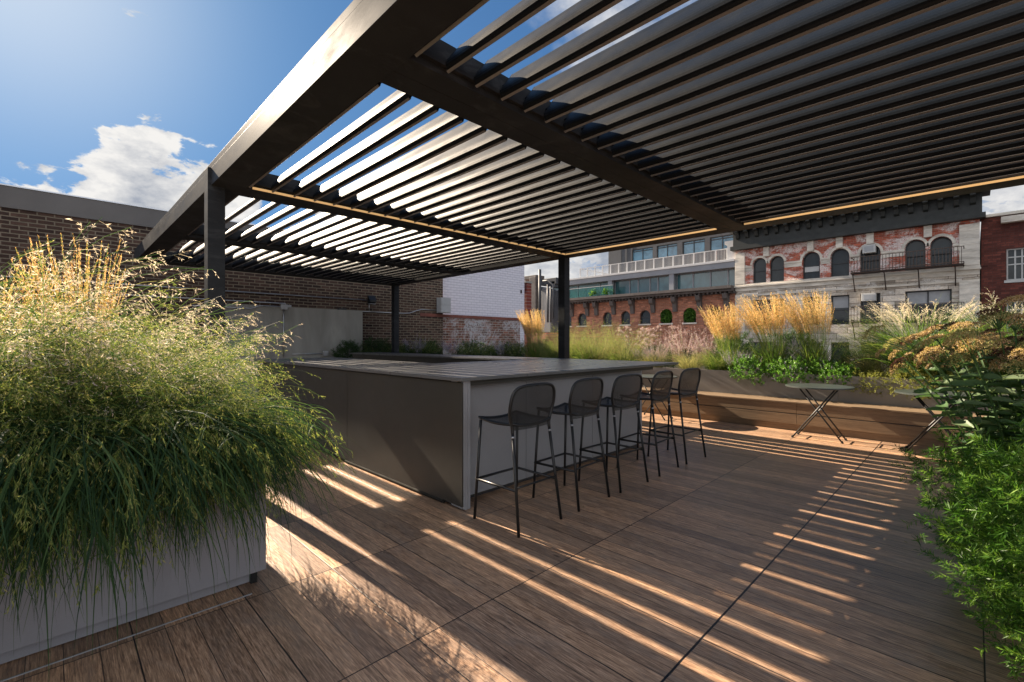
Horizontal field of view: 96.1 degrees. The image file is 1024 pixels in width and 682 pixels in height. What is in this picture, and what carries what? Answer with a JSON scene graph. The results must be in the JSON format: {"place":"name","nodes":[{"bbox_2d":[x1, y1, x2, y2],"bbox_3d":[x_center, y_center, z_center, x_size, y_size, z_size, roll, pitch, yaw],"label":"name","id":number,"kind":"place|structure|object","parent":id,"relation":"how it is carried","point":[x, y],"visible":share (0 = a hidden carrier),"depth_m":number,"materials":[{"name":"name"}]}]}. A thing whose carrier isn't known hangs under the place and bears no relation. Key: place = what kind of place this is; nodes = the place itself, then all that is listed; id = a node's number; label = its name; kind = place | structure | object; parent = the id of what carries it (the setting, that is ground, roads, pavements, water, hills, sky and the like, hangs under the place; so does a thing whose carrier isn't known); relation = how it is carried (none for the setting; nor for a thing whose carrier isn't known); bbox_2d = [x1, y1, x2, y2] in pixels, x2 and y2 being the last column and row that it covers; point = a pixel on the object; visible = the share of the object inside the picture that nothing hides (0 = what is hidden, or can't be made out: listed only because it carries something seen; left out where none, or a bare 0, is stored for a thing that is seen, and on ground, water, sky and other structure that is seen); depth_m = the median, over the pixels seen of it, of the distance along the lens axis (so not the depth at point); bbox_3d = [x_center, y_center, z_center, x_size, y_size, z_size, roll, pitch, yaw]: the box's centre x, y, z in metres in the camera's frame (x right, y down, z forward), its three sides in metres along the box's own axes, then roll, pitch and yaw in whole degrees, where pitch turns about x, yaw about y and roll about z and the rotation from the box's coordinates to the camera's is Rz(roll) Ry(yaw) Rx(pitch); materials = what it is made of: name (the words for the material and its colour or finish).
{"place":"outdoors","nodes":[
{"label":"outdoors","id":0,"kind":"place"},
{"bbox_2d":[0,258,37,334],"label":"feather reed grass","id":1,"kind":"object","parent":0,"point":[4,297],"depth_m":2.72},
{"bbox_2d":[0,0,1023,287],"label":"sky","id":2,"kind":"structure","parent":0,"point":[122,101],"materials":[{"name":"blue"}]},
{"bbox_2d":[524,281,531,355],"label":"brick wall","id":3,"kind":"structure","parent":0,"point":[527,295],"depth_m":19.53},
{"bbox_2d":[516,309,554,357],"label":"feather reed grass","id":4,"kind":"object","parent":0,"point":[529,332],"depth_m":12.04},
{"bbox_2d":[535,321,604,357],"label":"airy grass","id":5,"kind":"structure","parent":0,"point":[570,339],"depth_m":11.05,"materials":[{"name":"plant"}]},
{"bbox_2d":[531,333,619,358],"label":"neighbour roof","id":6,"kind":"structure","parent":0,"point":[550,335],"depth_m":33.29,"materials":[{"name":"plant"}]},
{"bbox_2d":[524,269,557,332],"bbox_3d":[2.357,-2.738,32.252,2.160,4.300,3.225,0,0,-45],"label":"rooftop machinery","id":7,"kind":"object","parent":6,"relation":"on","point":[544,300],"visible":0.64,"depth_m":31.67,"materials":[{"name":"grey metal"}]},
{"bbox_2d":[570,338,609,359],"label":"fountain grass","id":8,"kind":"object","parent":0,"point":[575,356],"depth_m":10.64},
{"bbox_2d":[571,314,636,359],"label":"airy grass","id":9,"kind":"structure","parent":0,"point":[592,348],"depth_m":10.53,"materials":[{"name":"plant"}]},
{"bbox_2d":[570,285,736,365],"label":"arcaded brick building","id":10,"kind":"structure","parent":0,"point":[648,308],"depth_m":43.03,"materials":[{"name":"red brick"}]},
{"bbox_2d":[554,259,734,297],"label":"glass roof storey","id":11,"kind":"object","parent":10,"relation":"on","point":[713,273],"visible":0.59,"depth_m":43.18,"materials":[{"name":"grey metal"}]},
{"bbox_2d":[578,283,599,297],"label":"window","id":12,"kind":"structure","parent":11,"relation":"in","point":[582,292],"depth_m":49.59,"materials":[{"name":"teal glass"}]},
{"bbox_2d":[615,280,629,293],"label":"window","id":13,"kind":"structure","parent":11,"relation":"in","point":[621,287],"depth_m":46.45,"materials":[{"name":"grey glass"}]},
{"bbox_2d":[580,240,735,276],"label":"roof railing","id":14,"kind":"object","parent":11,"relation":"on","point":[730,254],"visible":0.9,"depth_m":42.39,"materials":[{"name":"metal"}]},
{"bbox_2d":[608,233,732,273],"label":"dark penthouse","id":15,"kind":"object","parent":11,"relation":"on","point":[695,245],"visible":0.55,"depth_m":45.88,"materials":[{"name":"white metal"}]},
{"bbox_2d":[633,247,652,261],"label":"window","id":16,"kind":"structure","parent":15,"relation":"in","point":[644,253],"depth_m":48.10,"materials":[{"name":"blue glass"}]},
{"bbox_2d":[657,243,676,258],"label":"window","id":17,"kind":"structure","parent":15,"relation":"in","point":[667,250],"depth_m":46.14,"materials":[{"name":"blue glass"}]},
{"bbox_2d":[683,239,704,254],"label":"window","id":18,"kind":"structure","parent":15,"relation":"in","point":[694,246],"depth_m":44.27,"materials":[{"name":"blue glass"}]},
{"bbox_2d":[710,234,732,251],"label":"window","id":19,"kind":"structure","parent":15,"relation":"in","point":[716,243],"depth_m":42.60,"materials":[{"name":"blue glass"}]},
{"bbox_2d":[677,273,692,288],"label":"window","id":20,"kind":"structure","parent":11,"relation":"in","point":[684,281],"depth_m":41.82,"materials":[{"name":"grey glass"}]},
{"bbox_2d":[693,271,709,287],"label":"window","id":21,"kind":"structure","parent":11,"relation":"in","point":[700,279],"depth_m":40.78,"materials":[{"name":"grey glass"}]},
{"bbox_2d":[710,269,727,286],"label":"window","id":22,"kind":"structure","parent":11,"relation":"in","point":[718,277],"depth_m":39.68,"materials":[{"name":"grey glass"}]},
{"bbox_2d":[665,350,710,368],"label":"mexican feather grass","id":23,"kind":"object","parent":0,"point":[685,364],"depth_m":8.97,"materials":[{"name":"plant"}]},
{"bbox_2d":[688,350,733,369],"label":"fountain grass","id":24,"kind":"object","parent":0,"point":[714,366],"depth_m":8.62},
{"bbox_2d":[697,303,759,370],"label":"feather reed grass","id":25,"kind":"object","parent":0,"point":[728,324],"depth_m":8.55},
{"bbox_2d":[729,293,807,372],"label":"feather reed grass","id":26,"kind":"object","parent":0,"point":[753,318],"depth_m":8.09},
{"bbox_2d":[728,190,990,370],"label":"old brick building","id":27,"kind":"structure","parent":0,"point":[922,253],"depth_m":31.75,"materials":[{"name":"stone"}]},
{"bbox_2d":[754,258,765,282],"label":"window","id":28,"kind":"structure","parent":27,"relation":"in","point":[760,264],"depth_m":37.05,"materials":[{"name":"black glass"}]},
{"bbox_2d":[754,299,783,325],"bbox_3d":[20.457,-2.240,36.575,0.080,2.104,2.249,0,0,-45],"label":"window","id":29,"kind":"structure","parent":27,"relation":"in","point":[769,304],"depth_m":36.65,"materials":[{"name":"glass"}]},
{"bbox_2d":[771,256,783,281],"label":"window","id":30,"kind":"structure","parent":27,"relation":"in","point":[777,263],"depth_m":36.18,"materials":[{"name":"black glass"}]},
{"bbox_2d":[803,252,819,278],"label":"window","id":31,"kind":"structure","parent":27,"relation":"in","point":[812,259],"depth_m":34.56,"materials":[{"name":"black glass"}]},
{"bbox_2d":[831,249,848,276],"bbox_3d":[23.760,-5.609,33.242,0.080,2.073,1.105,0,0,-45],"label":"window","id":32,"kind":"structure","parent":27,"relation":"in","point":[840,258],"depth_m":33.28,"materials":[{"name":"black glass"}]},
{"bbox_2d":[831,295,848,324],"bbox_3d":[23.768,-2.240,33.249,0.080,2.104,1.105,0,0,-45],"label":"window","id":33,"kind":"structure","parent":27,"relation":"in","point":[841,303],"depth_m":33.29,"materials":[{"name":"grey glass"}]},
{"bbox_2d":[861,247,879,273],"bbox_3d":[24.986,-5.609,32.010,0.080,2.073,1.098,0,0,-45],"label":"window","id":34,"kind":"structure","parent":27,"relation":"in","point":[874,260],"depth_m":32.02,"materials":[{"name":"black glass"}]},
{"bbox_2d":[861,293,879,323],"bbox_3d":[24.993,-2.240,32.017,0.080,2.104,1.098,0,0,-45],"label":"window","id":35,"kind":"structure","parent":27,"relation":"in","point":[877,302],"depth_m":32.02,"materials":[{"name":"black glass"}]},
{"bbox_2d":[905,240,925,270],"bbox_3d":[26.635,-5.609,30.353,0.080,2.073,1.015,0,0,-45],"label":"window","id":36,"kind":"structure","parent":27,"relation":"in","point":[915,245],"depth_m":30.38,"materials":[{"name":"black glass"}]},
{"bbox_2d":[905,289,951,322],"bbox_3d":[27.076,-2.240,29.924,0.080,2.104,2.247,0,0,-45],"label":"window","id":37,"kind":"structure","parent":27,"relation":"in","point":[945,295],"depth_m":29.89,"materials":[{"name":"black glass"}]},
{"bbox_2d":[931,237,951,268],"bbox_3d":[27.515,-5.609,29.469,0.080,2.073,1.019,0,0,-45],"label":"window","id":38,"kind":"structure","parent":27,"relation":"in","point":[942,242],"depth_m":29.49,"materials":[{"name":"black glass"}]},
{"bbox_2d":[829,345,889,376],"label":"mexican feather grass","id":39,"kind":"object","parent":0,"point":[857,362],"depth_m":7.25,"materials":[{"name":"plant"}]},
{"bbox_2d":[826,307,945,377],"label":"airy grass","id":40,"kind":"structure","parent":0,"point":[860,343],"depth_m":7.28,"materials":[{"name":"plant"}]},
{"bbox_2d":[816,298,1012,379],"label":"silver grass","id":41,"kind":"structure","parent":0,"point":[876,345],"depth_m":6.76,"materials":[{"name":"plant"}]},
{"bbox_2d":[909,290,1023,381],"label":"silver grass","id":42,"kind":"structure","parent":0,"point":[983,329],"depth_m":6.26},
{"bbox_2d":[980,210,1023,345],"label":"plain brick building","id":43,"kind":"structure","parent":0,"point":[1002,254],"depth_m":27.57,"materials":[{"name":"brick"}]},
{"bbox_2d":[1006,248,1023,279],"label":"window","id":44,"kind":"structure","parent":43,"relation":"in","point":[1014,257],"depth_m":27.31,"materials":[{"name":"white glass"}]},
{"bbox_3d":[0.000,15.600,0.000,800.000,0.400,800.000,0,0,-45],"label":"street ground","id":45,"kind":"structure","parent":0,"visible":0},
{"bbox_2d":[443,265,523,348],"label":"white brick building","id":46,"kind":"structure","parent":45,"relation":"on","point":[494,293],"depth_m":17.76,"materials":[{"name":"brick"}]},
{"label":"terrace slab","id":47,"kind":"structure","parent":0,"visible":0},
{"bbox_2d":[0,398,1023,681],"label":"terrace deck","id":48,"kind":"structure","parent":47,"relation":"on","point":[784,554],"depth_m":2.61,"materials":[{"name":"brown wood"}]},
{"bbox_2d":[0,457,265,681],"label":"corner planter","id":49,"kind":"object","parent":48,"relation":"on","point":[169,590],"visible":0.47,"depth_m":2.25,"materials":[{"name":"painted metal"},{"name":"soil"}]},
{"bbox_2d":[0,266,115,437],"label":"switchgrass","id":50,"kind":"object","parent":49,"relation":"on","point":[34,347],"visible":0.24,"depth_m":2.07,"materials":[{"name":"green plant"}]},
{"bbox_2d":[0,239,157,424],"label":"switchgrass","id":51,"kind":"object","parent":49,"relation":"in","point":[5,282],"visible":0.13,"depth_m":2.56,"materials":[{"name":"green plant"}]},
{"bbox_2d":[12,233,168,376],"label":"feather reed grass","id":52,"kind":"object","parent":49,"relation":"on","point":[71,287],"depth_m":2.88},
{"bbox_2d":[0,416,201,637],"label":"switchgrass","id":53,"kind":"object","parent":49,"relation":"on","point":[29,502],"visible":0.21,"depth_m":1.78,"materials":[{"name":"green plant"}]},
{"bbox_2d":[0,262,220,467],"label":"switchgrass","id":54,"kind":"object","parent":49,"relation":"in","point":[13,391],"visible":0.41,"depth_m":2.09,"materials":[{"name":"green plant"}]},
{"bbox_2d":[0,217,257,458],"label":"love grass","id":55,"kind":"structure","parent":49,"relation":"in","point":[74,314],"depth_m":2.30,"materials":[{"name":"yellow plant"}]},
{"bbox_2d":[0,284,259,426],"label":"switchgrass","id":56,"kind":"object","parent":49,"relation":"on","point":[122,358],"visible":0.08,"depth_m":2.52,"materials":[{"name":"green plant"}]},
{"bbox_2d":[0,254,274,442],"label":"switchgrass","id":57,"kind":"object","parent":49,"relation":"on","point":[62,334],"visible":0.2,"depth_m":2.31,"materials":[{"name":"green plant"}]},
{"bbox_2d":[0,292,279,489],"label":"switchgrass","id":58,"kind":"object","parent":49,"relation":"on","point":[50,422],"visible":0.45,"depth_m":2.13,"materials":[{"name":"green plant"}]},
{"bbox_2d":[1,316,287,425],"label":"switchgrass","id":59,"kind":"object","parent":49,"relation":"on","point":[213,390],"visible":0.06,"depth_m":2.81,"materials":[{"name":"green plant"}]},
{"bbox_2d":[0,266,301,424],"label":"love grass","id":60,"kind":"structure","parent":49,"relation":"on","point":[156,354],"depth_m":2.50,"materials":[{"name":"green plant"}]},
{"bbox_2d":[0,312,324,463],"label":"switchgrass","id":61,"kind":"object","parent":49,"relation":"on","point":[227,404],"visible":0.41,"depth_m":2.36,"materials":[{"name":"green plant"}]},
{"bbox_2d":[0,402,327,674],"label":"switchgrass","id":62,"kind":"object","parent":49,"relation":"on","point":[127,485],"visible":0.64,"depth_m":1.82,"materials":[{"name":"green plant"}]},
{"bbox_2d":[0,400,372,643],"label":"switchgrass","id":63,"kind":"object","parent":49,"relation":"on","point":[262,440],"visible":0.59,"depth_m":2.15,"materials":[{"name":"green plant"}]},
{"bbox_2d":[36,394,337,581],"bbox_3d":[-1.742,0.733,2.715,1.279,0.840,2.013,0,0,-4],"label":"switchgrass","id":64,"kind":"object","parent":49,"relation":"on","point":[268,415],"visible":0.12,"depth_m":2.58,"materials":[{"name":"green plant"}]},
{"bbox_2d":[0,183,442,380],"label":"brick wall","id":65,"kind":"structure","parent":48,"relation":"on","point":[26,213],"depth_m":9.87,"materials":[{"name":"brick"}]},
{"bbox_2d":[0,287,285,303],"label":"conduit","id":66,"kind":"object","parent":65,"relation":"attached to","point":[161,296],"visible":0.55,"depth_m":10.24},
{"bbox_2d":[0,275,365,300],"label":"coping","id":67,"kind":"object","parent":65,"relation":"attached to","point":[203,289],"visible":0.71,"depth_m":11.01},
{"bbox_2d":[437,297,450,312],"bbox_3d":[-2.266,-1.180,15.291,0.400,0.500,0.263,0,0,-45],"label":"electrical box","id":68,"kind":"object","parent":65,"relation":"attached to","point":[443,305],"visible":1,"depth_m":15.17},
{"bbox_2d":[225,303,362,399],"bbox_3d":[-5.673,0.258,12.009,3.700,2.285,0.168,0,0,-45],"label":"rendered panel","id":69,"kind":"object","parent":48,"relation":"on","point":[318,330],"visible":0.36,"depth_m":11.90,"materials":[{"name":"concrete"}]},
{"bbox_2d":[255,352,678,509],"bbox_3d":[-1.987,0.850,8.061,3.885,1.100,8.370,0,0,-45],"label":"bar counter","id":70,"kind":"object","parent":48,"relation":"on","point":[409,421],"visible":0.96,"depth_m":4.72,"materials":[{"name":"concrete"}]},
{"bbox_2d":[420,313,520,355],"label":"brick wall","id":71,"kind":"structure","parent":48,"relation":"on","point":[460,328],"depth_m":16.59,"materials":[{"name":"brick"}]},
{"bbox_2d":[473,382,561,537],"bbox_3d":[0.044,0.860,3.620,0.511,1.084,0.513,0,0,-45],"label":"bar stool","id":72,"kind":"object","parent":48,"relation":"on","point":[535,418],"visible":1,"depth_m":3.52,"materials":[{"name":"black metal"}]},
{"bbox_2d":[532,377,609,511],"bbox_3d":[0.530,0.860,4.118,0.513,1.084,0.511,0,0,43],"label":"bar stool","id":73,"kind":"object","parent":48,"relation":"on","point":[587,409],"visible":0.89,"depth_m":4.04,"materials":[{"name":"black metal"}]},
{"bbox_2d":[134,0,1023,396],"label":"pergola","id":74,"kind":"object","parent":48,"relation":"on","point":[700,118],"visible":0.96,"depth_m":3.65,"materials":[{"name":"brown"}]},
{"bbox_2d":[578,374,648,492],"bbox_3d":[1.008,0.860,4.587,0.511,1.084,0.513,0,0,-43],"label":"bar stool","id":75,"kind":"object","parent":48,"relation":"on","point":[628,402],"visible":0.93,"depth_m":4.50,"materials":[{"name":"black metal"}]},
{"bbox_2d":[616,370,678,476],"bbox_3d":[1.504,0.860,5.095,0.513,1.084,0.511,0,0,42],"label":"bar stool","id":76,"kind":"object","parent":48,"relation":"on","point":[654,397],"visible":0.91,"depth_m":5.01,"materials":[{"name":"black metal"}]},
{"bbox_2d":[642,374,677,419],"bbox_3d":[2.595,1.023,8.422,0.830,0.765,0.830,0,0,-41],"label":"bistro table","id":77,"kind":"object","parent":48,"relation":"on","point":[647,376],"visible":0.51,"depth_m":8.35,"materials":[{"name":"black metal"}]},
{"bbox_2d":[647,368,705,463],"bbox_3d":[1.994,0.860,5.567,0.511,1.084,0.513,0,0,-43],"label":"bar stool","id":78,"kind":"object","parent":48,"relation":"on","point":[682,393],"visible":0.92,"depth_m":5.47,"materials":[{"name":"black metal"}]},
{"bbox_2d":[642,387,983,450],"bbox_3d":[3.634,1.174,8.271,0.524,0.452,16.600,0,0,-45],"label":"bench","id":79,"kind":"object","parent":48,"relation":"on","point":[898,424],"visible":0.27,"depth_m":6.98,"materials":[{"name":"wood"}]},
{"bbox_2d":[785,383,854,443],"bbox_3d":[4.389,1.023,6.576,0.830,0.765,0.830,0,0,-45],"label":"bistro table","id":80,"kind":"object","parent":48,"relation":"on","point":[817,386],"visible":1,"depth_m":6.52,"materials":[{"name":"metal"}]},
{"bbox_2d":[642,366,1023,412],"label":"back planter","id":81,"kind":"object","parent":48,"relation":"on","point":[721,381],"visible":0.11,"depth_m":7.54,"materials":[{"name":"concrete"}]},
{"bbox_2d":[601,347,643,360],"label":"fountain grass","id":82,"kind":"object","parent":81,"relation":"on","point":[614,358],"depth_m":10.02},
{"bbox_2d":[588,319,660,360],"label":"airy grass","id":83,"kind":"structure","parent":81,"relation":"on","point":[622,350],"depth_m":10.06,"materials":[{"name":"plant"}]},
{"bbox_2d":[639,335,671,361],"bbox_3d":[3.012,0.230,9.691,0.748,0.781,0.742,0,0,-37],"label":"purple sage","id":84,"kind":"object","parent":81,"relation":"on","point":[658,350],"visible":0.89,"depth_m":9.58,"materials":[{"name":"grey plant"}]},
{"bbox_2d":[661,322,705,368],"bbox_3d":[3.555,0.100,9.444,0.997,1.041,0.989,0,0,-45],"label":"purple sage","id":85,"kind":"object","parent":81,"relation":"on","point":[678,345],"visible":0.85,"depth_m":9.39,"materials":[{"name":"grey plant"}]},
{"bbox_2d":[687,326,726,369],"bbox_3d":[3.912,0.152,9.124,0.898,0.937,0.890,0,0,21],"label":"purple sage","id":86,"kind":"object","parent":81,"relation":"on","point":[705,346],"visible":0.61,"depth_m":9.03,"materials":[{"name":"grey plant"}]},
{"bbox_2d":[707,331,763,360],"bbox_3d":[4.360,0.115,8.982,1.290,0.717,1.065,0,0,-45],"label":"flowering plant","id":87,"kind":"object","parent":81,"relation":"on","point":[740,343],"visible":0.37,"depth_m":8.87,"materials":[{"name":"green plant"}]},
{"bbox_2d":[727,354,781,385],"bbox_3d":[4.275,0.505,8.207,0.930,0.562,0.908,0,0,-45],"label":"groundcover","id":88,"kind":"object","parent":81,"relation":"on","point":[752,362],"visible":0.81,"depth_m":8.05,"materials":[{"name":"green plant"}]},
{"bbox_2d":[763,328,826,357],"bbox_3d":[5.128,0.037,8.317,0.937,0.631,1.136,0,0,-29],"label":"flowering plant","id":89,"kind":"object","parent":81,"relation":"on","point":[790,336],"visible":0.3,"depth_m":8.25,"materials":[{"name":"green plant"}]},
{"bbox_2d":[763,355,827,383],"bbox_3d":[4.755,0.505,7.737,0.930,0.562,0.908,0,0,21],"label":"groundcover","id":90,"kind":"object","parent":81,"relation":"on","point":[795,365],"visible":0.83,"depth_m":7.60,"materials":[{"name":"green plant"}]},
{"bbox_2d":[765,289,862,374],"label":"feather reed grass","id":91,"kind":"object","parent":81,"relation":"on","point":[805,327],"depth_m":7.65,"materials":[{"name":"plant"}]},
{"bbox_2d":[807,359,863,384],"bbox_3d":[5.152,0.527,7.403,0.826,0.468,0.832,0,0,-4],"label":"groundcover","id":92,"kind":"object","parent":81,"relation":"on","point":[843,370],"visible":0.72,"depth_m":7.24,"materials":[{"name":"green plant"}]},
{"bbox_2d":[845,366,893,395],"bbox_3d":[5.469,0.621,7.026,0.726,0.482,0.800,0,0,21],"label":"spurge","id":93,"kind":"object","parent":81,"relation":"on","point":[874,374],"visible":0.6,"depth_m":6.92,"materials":[{"name":"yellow plant"}]},
{"bbox_2d":[878,363,941,400],"bbox_3d":[5.814,0.598,6.671,0.854,0.567,0.942,0,0,-45],"label":"spurge","id":94,"kind":"object","parent":81,"relation":"on","point":[898,375],"visible":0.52,"depth_m":6.54,"materials":[{"name":"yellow plant"}]},
{"bbox_2d":[894,389,973,451],"bbox_3d":[5.275,1.023,5.701,0.830,0.765,0.830,0,0,42],"label":"bistro table","id":95,"kind":"object","parent":48,"relation":"on","point":[923,404],"visible":0.41,"depth_m":5.71,"materials":[{"name":"black metal"}]},
{"bbox_3d":[-3.208,0.970,14.033,4.850,0.860,0.700,0,0,-45],"label":"wall planter","id":96,"kind":"object","parent":48,"relation":"on","visible":0},
{"bbox_2d":[331,339,362,357],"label":"shrub","id":97,"kind":"object","parent":96,"relation":"on","point":[352,348],"visible":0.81,"depth_m":12.53,"materials":[{"name":"green plant"}]},
{"bbox_2d":[354,337,390,351],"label":"shrub","id":98,"kind":"object","parent":96,"relation":"on","point":[380,346],"visible":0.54,"depth_m":13.18,"materials":[{"name":"green plant"}]},
{"bbox_2d":[403,333,444,353],"bbox_3d":[-2.578,0.169,14.220,1.468,0.903,1.454,0,0,38],"label":"shrub","id":99,"kind":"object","parent":96,"relation":"on","point":[424,352],"depth_m":14.08,"materials":[{"name":"green plant"}]},
{"bbox_2d":[496,334,534,356],"bbox_3d":[0.151,0.194,12.598,1.374,0.853,1.386,0,0,13],"label":"shrub","id":100,"kind":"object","parent":96,"relation":"on","point":[520,352],"depth_m":12.44,"materials":[{"name":"green plant"}]},
{"bbox_3d":[4.026,1.010,2.476,6.000,0.780,1.330,0,0,-45],"label":"near planter","id":101,"kind":"object","parent":48,"relation":"on","visible":0},
{"bbox_2d":[862,294,1023,462],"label":"sedum","id":102,"kind":"object","parent":101,"relation":"in","point":[971,343],"visible":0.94,"depth_m":2.40,"materials":[{"name":"green plant"}]},
{"bbox_2d":[885,413,1022,557],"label":"fine leaved shrub","id":103,"kind":"object","parent":101,"relation":"in","point":[944,463],"visible":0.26,"depth_m":2.67,"materials":[{"name":"green plant"}]},
{"bbox_2d":[913,467,1022,567],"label":"fine leaved shrub","id":104,"kind":"object","parent":101,"relation":"in","point":[945,547],"visible":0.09,"depth_m":2.62,"materials":[{"name":"green plant"}]},
{"bbox_2d":[914,515,1023,681],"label":"fine leaved shrub","id":105,"kind":"object","parent":101,"relation":"in","point":[991,595],"visible":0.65,"depth_m":2.01,"materials":[{"name":"green plant"}]},
{"bbox_2d":[921,405,1023,638],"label":"fine leaved shrub","id":106,"kind":"object","parent":101,"relation":"in","point":[997,501],"visible":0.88,"depth_m":2.04,"materials":[{"name":"green plant"}]},
{"bbox_2d":[925,328,1023,431],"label":"sedum","id":107,"kind":"object","parent":101,"relation":"in","point":[989,334],"visible":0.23,"depth_m":3.00,"materials":[{"name":"plant"}]},
{"bbox_2d":[962,547,1023,676],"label":"fine leaved shrub","id":108,"kind":"object","parent":101,"relation":"in","point":[1017,601],"visible":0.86,"depth_m":1.79,"materials":[{"name":"green plant"}]},
{"bbox_2d":[986,336,1023,370],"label":"sedum","id":109,"kind":"object","parent":101,"relation":"in","point":[1001,355],"visible":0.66,"depth_m":2.38,"materials":[{"name":"brown plant"}]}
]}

